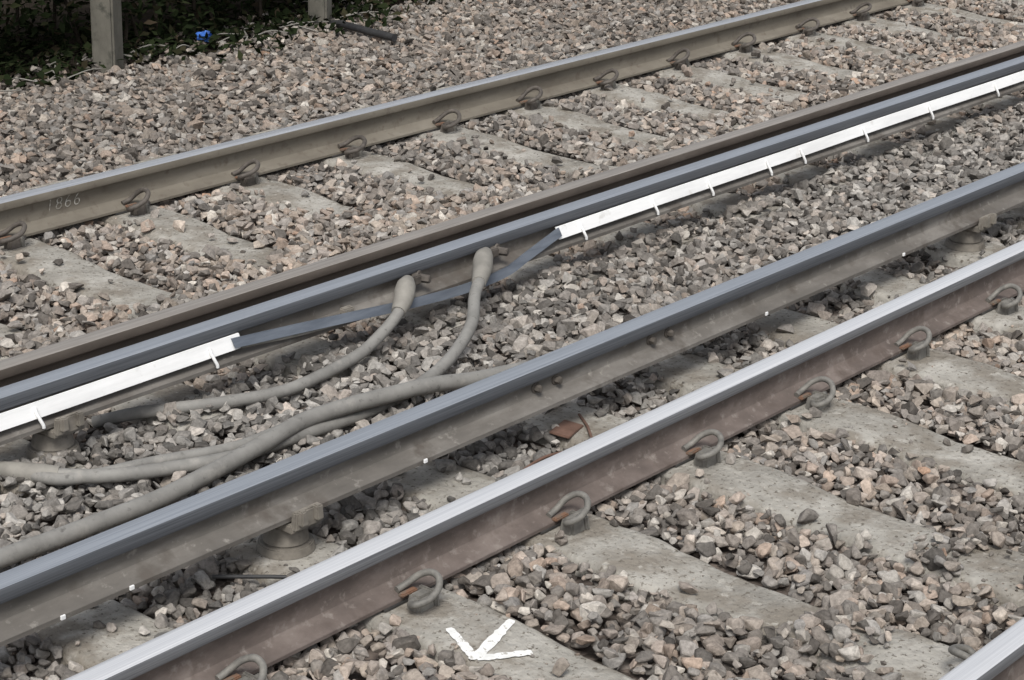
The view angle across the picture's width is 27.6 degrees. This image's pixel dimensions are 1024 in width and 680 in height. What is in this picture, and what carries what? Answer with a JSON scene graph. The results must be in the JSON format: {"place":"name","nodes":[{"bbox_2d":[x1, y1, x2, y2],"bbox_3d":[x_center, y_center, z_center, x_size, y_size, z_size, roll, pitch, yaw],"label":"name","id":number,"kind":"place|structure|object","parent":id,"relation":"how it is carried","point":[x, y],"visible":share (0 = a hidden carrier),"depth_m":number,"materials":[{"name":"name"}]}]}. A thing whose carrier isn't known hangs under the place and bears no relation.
{"place":"outdoors","nodes":[
{"label":"outdoors","id":0,"kind":"place"},
{"bbox_2d":[0,0,471,94],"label":"earth bank","id":1,"kind":"structure","parent":0,"point":[72,41],"depth_m":12.49,"materials":[{"name":"green plant"}]},
{"bbox_2d":[90,0,123,72],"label":"concrete post","id":2,"kind":"object","parent":1,"relation":"on","point":[106,34],"depth_m":11.30,"materials":[{"name":"grey concrete"}]},
{"bbox_2d":[196,30,211,42],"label":"plastic litter","id":3,"kind":"object","parent":1,"relation":"on","point":[202,33],"visible":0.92,"depth_m":11.95,"materials":[{"name":"blue plastic"}]},
{"bbox_2d":[0,0,461,91],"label":"hedge","id":4,"kind":"object","parent":1,"relation":"on","point":[212,22],"visible":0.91,"depth_m":11.87,"materials":[{"name":"green plant"}]},
{"bbox_2d":[308,0,331,24],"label":"concrete post","id":5,"kind":"object","parent":1,"relation":"on","point":[322,9],"depth_m":12.54,"materials":[{"name":"grey concrete"}]},
{"bbox_2d":[240,310,355,347],"bbox_3d":[-0.713,-0.032,7.084,0.031,0.039,0.542,18,26,37],"label":"heater lead cable","id":6,"kind":"object","parent":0,"point":[291,336],"visible":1,"depth_m":7.04,"materials":[{"name":"grey rubber"}]},
{"bbox_2d":[0,0,1023,679],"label":"ground","id":7,"kind":"structure","parent":0,"point":[588,652],"depth_m":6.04,"materials":[{"name":"grey gravel"}]},
{"bbox_2d":[0,461,60,482],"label":"cable joint sleeve","id":8,"kind":"object","parent":7,"relation":"on","point":[26,470],"visible":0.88,"depth_m":6.23,"materials":[{"name":"grey rubber"}]},
{"bbox_2d":[0,438,84,497],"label":"railway sleeper","id":9,"kind":"object","parent":7,"relation":"on","point":[13,450],"visible":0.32,"depth_m":6.43,"materials":[{"name":"concrete"}]},
{"bbox_2d":[26,410,84,460],"bbox_3d":[-1.420,0.277,6.441,0.226,0.158,0.168,18,26,37],"label":"rail insulator","id":10,"kind":"object","parent":9,"relation":"on","point":[58,436],"visible":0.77,"depth_m":6.39,"materials":[{"name":"grey ceramic"}]},
{"bbox_2d":[0,56,1023,445],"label":"conductor rail","id":11,"kind":"object","parent":10,"relation":"on","point":[446,266],"visible":0.87,"depth_m":7.64,"materials":[{"name":"grey metal"}]},
{"bbox_2d":[0,333,239,430],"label":"white guard strip","id":12,"kind":"object","parent":11,"relation":"attached to","point":[39,409],"visible":1,"depth_m":6.52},
{"bbox_2d":[231,228,561,347],"bbox_3d":[-0.354,-0.163,7.479,0.059,0.111,1.700,18,26,37],"label":"heater strip","id":13,"kind":"object","parent":11,"relation":"attached to","point":[519,262],"visible":0.91,"depth_m":7.33,"materials":[{"name":"grey metal"}]},
{"bbox_2d":[555,70,1023,239],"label":"white guard strip","id":14,"kind":"object","parent":11,"relation":"attached to","point":[584,224],"visible":1,"depth_m":9.17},
{"bbox_2d":[0,323,244,431],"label":"railway sleeper","id":15,"kind":"object","parent":7,"relation":"on","point":[178,392],"visible":0.04,"depth_m":6.89,"materials":[{"name":"concrete"}]},
{"bbox_2d":[37,600,267,679],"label":"railway sleeper","id":16,"kind":"object","parent":7,"relation":"on","point":[95,647],"visible":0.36,"depth_m":5.37,"materials":[{"name":"concrete"}]},
{"bbox_2d":[31,424,278,485],"bbox_3d":[-1.055,0.349,6.442,1.342,0.072,0.252,-8,22,-23],"label":"power cable","id":17,"kind":"object","parent":7,"relation":"on","point":[57,479],"visible":0.51,"depth_m":6.33,"materials":[{"name":"grey rubber"}]},
{"bbox_2d":[0,221,378,388],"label":"railway sleeper","id":18,"kind":"object","parent":7,"relation":"on","point":[93,278],"visible":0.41,"depth_m":8.07,"materials":[{"name":"concrete"}]},
{"bbox_2d":[24,179,496,338],"bbox_3d":[-1.100,-0.338,8.471,2.540,0.308,0.320,18,26,38],"label":"railway sleeper","id":19,"kind":"object","parent":7,"relation":"on","point":[193,237],"visible":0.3,"depth_m":8.61,"materials":[{"name":"concrete"}]},
{"bbox_2d":[91,270,431,428],"bbox_3d":[-0.750,0.049,7.048,1.397,0.268,0.306,-16,27,-39],"label":"power cable","id":20,"kind":"object","parent":7,"relation":"on","point":[404,292],"visible":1,"depth_m":6.94,"materials":[{"name":"grey rubber"}]},
{"bbox_2d":[58,243,508,483],"bbox_3d":[-0.737,0.107,6.853,2.523,0.259,0.641,-18,28,-41],"label":"power cable","id":21,"kind":"object","parent":7,"relation":"on","point":[482,264],"visible":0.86,"depth_m":6.66,"materials":[{"name":"grey rubber"}]},
{"bbox_2d":[212,526,394,578],"bbox_3d":[-0.517,0.616,5.811,0.621,0.048,0.204,-14,25,-36],"label":"bonding wire","id":22,"kind":"object","parent":7,"relation":"on","point":[248,576],"visible":0.28,"depth_m":5.68,"materials":[{"name":"black metal"}]},
{"bbox_2d":[0,345,704,568],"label":"power cable","id":23,"kind":"object","parent":7,"relation":"on","point":[116,515],"visible":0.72,"depth_m":6.28,"materials":[{"name":"grey rubber"}]},
{"bbox_2d":[327,20,396,41],"bbox_3d":[-0.898,-1.825,12.313,0.068,0.073,0.656,-15,26,-37],"label":"black drain pipe","id":24,"kind":"object","parent":7,"relation":"on","point":[369,31],"visible":0.89,"depth_m":12.23,"materials":[{"name":"black plastic"}]},
{"bbox_2d":[136,153,608,292],"bbox_3d":[-0.681,-0.500,8.934,2.540,0.307,0.320,17,25,36],"label":"railway sleeper","id":25,"kind":"object","parent":7,"relation":"on","point":[283,193],"visible":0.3,"depth_m":9.12,"materials":[{"name":"concrete"}]},
{"bbox_2d":[219,533,634,679],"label":"railway sleeper","id":26,"kind":"object","parent":7,"relation":"on","point":[428,615],"visible":0.49,"depth_m":5.48,"materials":[{"name":"concrete"}]},
{"bbox_2d":[256,502,323,559],"bbox_3d":[-0.635,0.513,5.855,0.226,0.158,0.168,18,26,37],"label":"rail insulator","id":27,"kind":"object","parent":26,"relation":"on","point":[293,539],"visible":0.68,"depth_m":5.81,"materials":[{"name":"grey ceramic"}]},
{"bbox_2d":[0,162,1023,646],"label":"conductor rail","id":28,"kind":"object","parent":27,"relation":"on","point":[42,592],"visible":1,"depth_m":6.25,"materials":[{"name":"grey metal"}]},
{"bbox_2d":[446,619,532,659],"bbox_3d":[-0.054,0.779,5.399,0.192,0.012,0.184,-6,22,-19],"label":"painted arrow","id":29,"kind":"object","parent":26,"relation":"on","point":[487,645],"visible":1,"depth_m":5.37,"materials":[{"name":"white paint"}]},
{"bbox_2d":[64,240,1023,679],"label":"running rail","id":30,"kind":"object","parent":26,"relation":"on","point":[276,622],"visible":0.98,"depth_m":5.99,"materials":[{"name":"metal"}]},
{"bbox_2d":[243,128,697,252],"bbox_3d":[-0.261,-0.665,9.397,2.540,0.313,0.320,17,25,37],"label":"railway sleeper","id":31,"kind":"object","parent":7,"relation":"on","point":[376,165],"visible":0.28,"depth_m":9.55,"materials":[{"name":"concrete"}]},
{"bbox_2d":[336,105,782,225],"bbox_3d":[0.159,-0.827,9.862,2.540,0.311,0.320,18,26,37],"label":"railway sleeper","id":32,"kind":"object","parent":7,"relation":"on","point":[446,133],"visible":0.24,"depth_m":9.94,"materials":[{"name":"concrete"}]},
{"bbox_2d":[423,85,859,195],"bbox_3d":[0.578,-0.988,10.326,2.540,0.309,0.320,18,26,37],"label":"railway sleeper","id":33,"kind":"object","parent":7,"relation":"on","point":[571,119],"visible":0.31,"depth_m":10.44,"materials":[{"name":"concrete"}]},
{"bbox_2d":[382,461,975,679],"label":"railway sleeper","id":34,"kind":"object","parent":7,"relation":"on","point":[651,564],"visible":0.48,"depth_m":5.81,"materials":[{"name":"concrete"}]},
{"bbox_2d":[523,413,592,468],"bbox_3d":[0.158,0.363,6.528,0.133,0.050,0.695,9,22,19],"label":"bonding wire","id":35,"kind":"object","parent":34,"relation":"on","point":[554,453],"visible":0.4,"depth_m":6.49,"materials":[{"name":"metal"}]},
{"bbox_2d":[507,66,934,158],"bbox_3d":[0.998,-1.151,10.790,2.540,0.310,0.320,18,26,37],"label":"railway sleeper","id":36,"kind":"object","parent":7,"relation":"on","point":[631,95],"visible":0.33,"depth_m":10.93,"materials":[{"name":"concrete"}]},
{"bbox_2d":[526,402,1023,606],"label":"railway sleeper","id":37,"kind":"object","parent":7,"relation":"on","point":[780,491],"visible":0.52,"depth_m":6.26,"materials":[{"name":"concrete"}]},
{"bbox_2d":[549,420,583,438],"bbox_3d":[0.176,0.287,6.712,0.070,0.008,0.130,15,21,19],"label":"rusty plate","id":38,"kind":"object","parent":37,"relation":"on","point":[567,429],"visible":1,"depth_m":6.70,"materials":[{"name":"brown metal"}]},
{"bbox_2d":[576,48,992,144],"bbox_3d":[1.417,-1.315,11.253,2.540,0.313,0.320,18,26,37],"label":"railway sleeper","id":39,"kind":"object","parent":7,"relation":"on","point":[724,80],"visible":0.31,"depth_m":11.39,"materials":[{"name":"concrete"}]},
{"bbox_2d":[0,0,911,237],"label":"running rail","id":40,"kind":"object","parent":39,"relation":"on","point":[64,204],"visible":0.98,"depth_m":10.00,"materials":[{"name":"grey metal"}]},
{"bbox_2d":[708,17,945,64],"bbox_3d":[2.256,-1.638,12.181,2.540,0.309,0.320,18,26,37],"label":"railway sleeper","id":41,"kind":"object","parent":7,"relation":"on","point":[810,33],"visible":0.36,"depth_m":12.44,"materials":[{"name":"concrete"}]},
{"bbox_2d":[640,354,1023,497],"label":"railway sleeper","id":42,"kind":"object","parent":7,"relation":"on","point":[871,426],"visible":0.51,"depth_m":6.82,"materials":[{"name":"concrete"}]},
{"bbox_2d":[651,32,1023,109],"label":"railway sleeper","id":43,"kind":"object","parent":7,"relation":"on","point":[778,58],"visible":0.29,"depth_m":11.89,"materials":[{"name":"concrete"}]},
{"bbox_2d":[746,309,1023,407],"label":"railway sleeper","id":44,"kind":"object","parent":7,"relation":"on","point":[949,370],"visible":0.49,"depth_m":7.36,"materials":[{"name":"concrete"}]},
{"bbox_2d":[778,2,996,48],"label":"railway sleeper","id":45,"kind":"object","parent":7,"relation":"on","point":[864,17],"visible":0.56,"depth_m":12.91,"materials":[{"name":"concrete"}]},
{"bbox_2d":[840,269,1023,340],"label":"railway sleeper","id":46,"kind":"object","parent":7,"relation":"on","point":[1003,312],"visible":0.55,"depth_m":7.92,"materials":[{"name":"concrete"}]},
{"bbox_2d":[884,0,1023,27],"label":"railway sleeper","id":47,"kind":"object","parent":7,"relation":"on","point":[921,6],"visible":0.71,"depth_m":13.34,"materials":[{"name":"concrete"}]},
{"bbox_2d":[0,40,1023,387],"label":"running rail","id":48,"kind":"object","parent":47,"relation":"on","point":[98,342],"visible":0.52,"depth_m":8.21,"materials":[{"name":"metal"}]},
{"bbox_2d":[924,238,1021,267],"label":"railway sleeper","id":49,"kind":"object","parent":7,"relation":"on","point":[958,259],"visible":0.24,"depth_m":8.58,"materials":[{"name":"concrete"}]},
{"bbox_2d":[944,213,996,251],"bbox_3d":[1.882,-0.462,8.638,0.226,0.158,0.168,18,26,37],"label":"rail insulator","id":50,"kind":"object","parent":49,"relation":"on","point":[970,239],"visible":0.72,"depth_m":8.59,"materials":[{"name":"grey ceramic"}]},
{"bbox_2d":[938,617,1023,679],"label":"running rail","id":51,"kind":"object","parent":7,"relation":"on","point":[1000,656],"visible":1,"depth_m":5.05,"materials":[{"name":"metal"}]},
{"bbox_2d":[984,0,1023,5],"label":"railway sleeper","id":52,"kind":"object","parent":7,"relation":"on","point":[1019,1],"visible":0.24,"depth_m":13.72,"materials":[{"name":"concrete"}]},
{"bbox_2d":[998,204,1023,229],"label":"railway sleeper","id":53,"kind":"object","parent":7,"relation":"on","point":[1015,213],"visible":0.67,"depth_m":9.10,"materials":[{"name":"concrete"}]}
]}

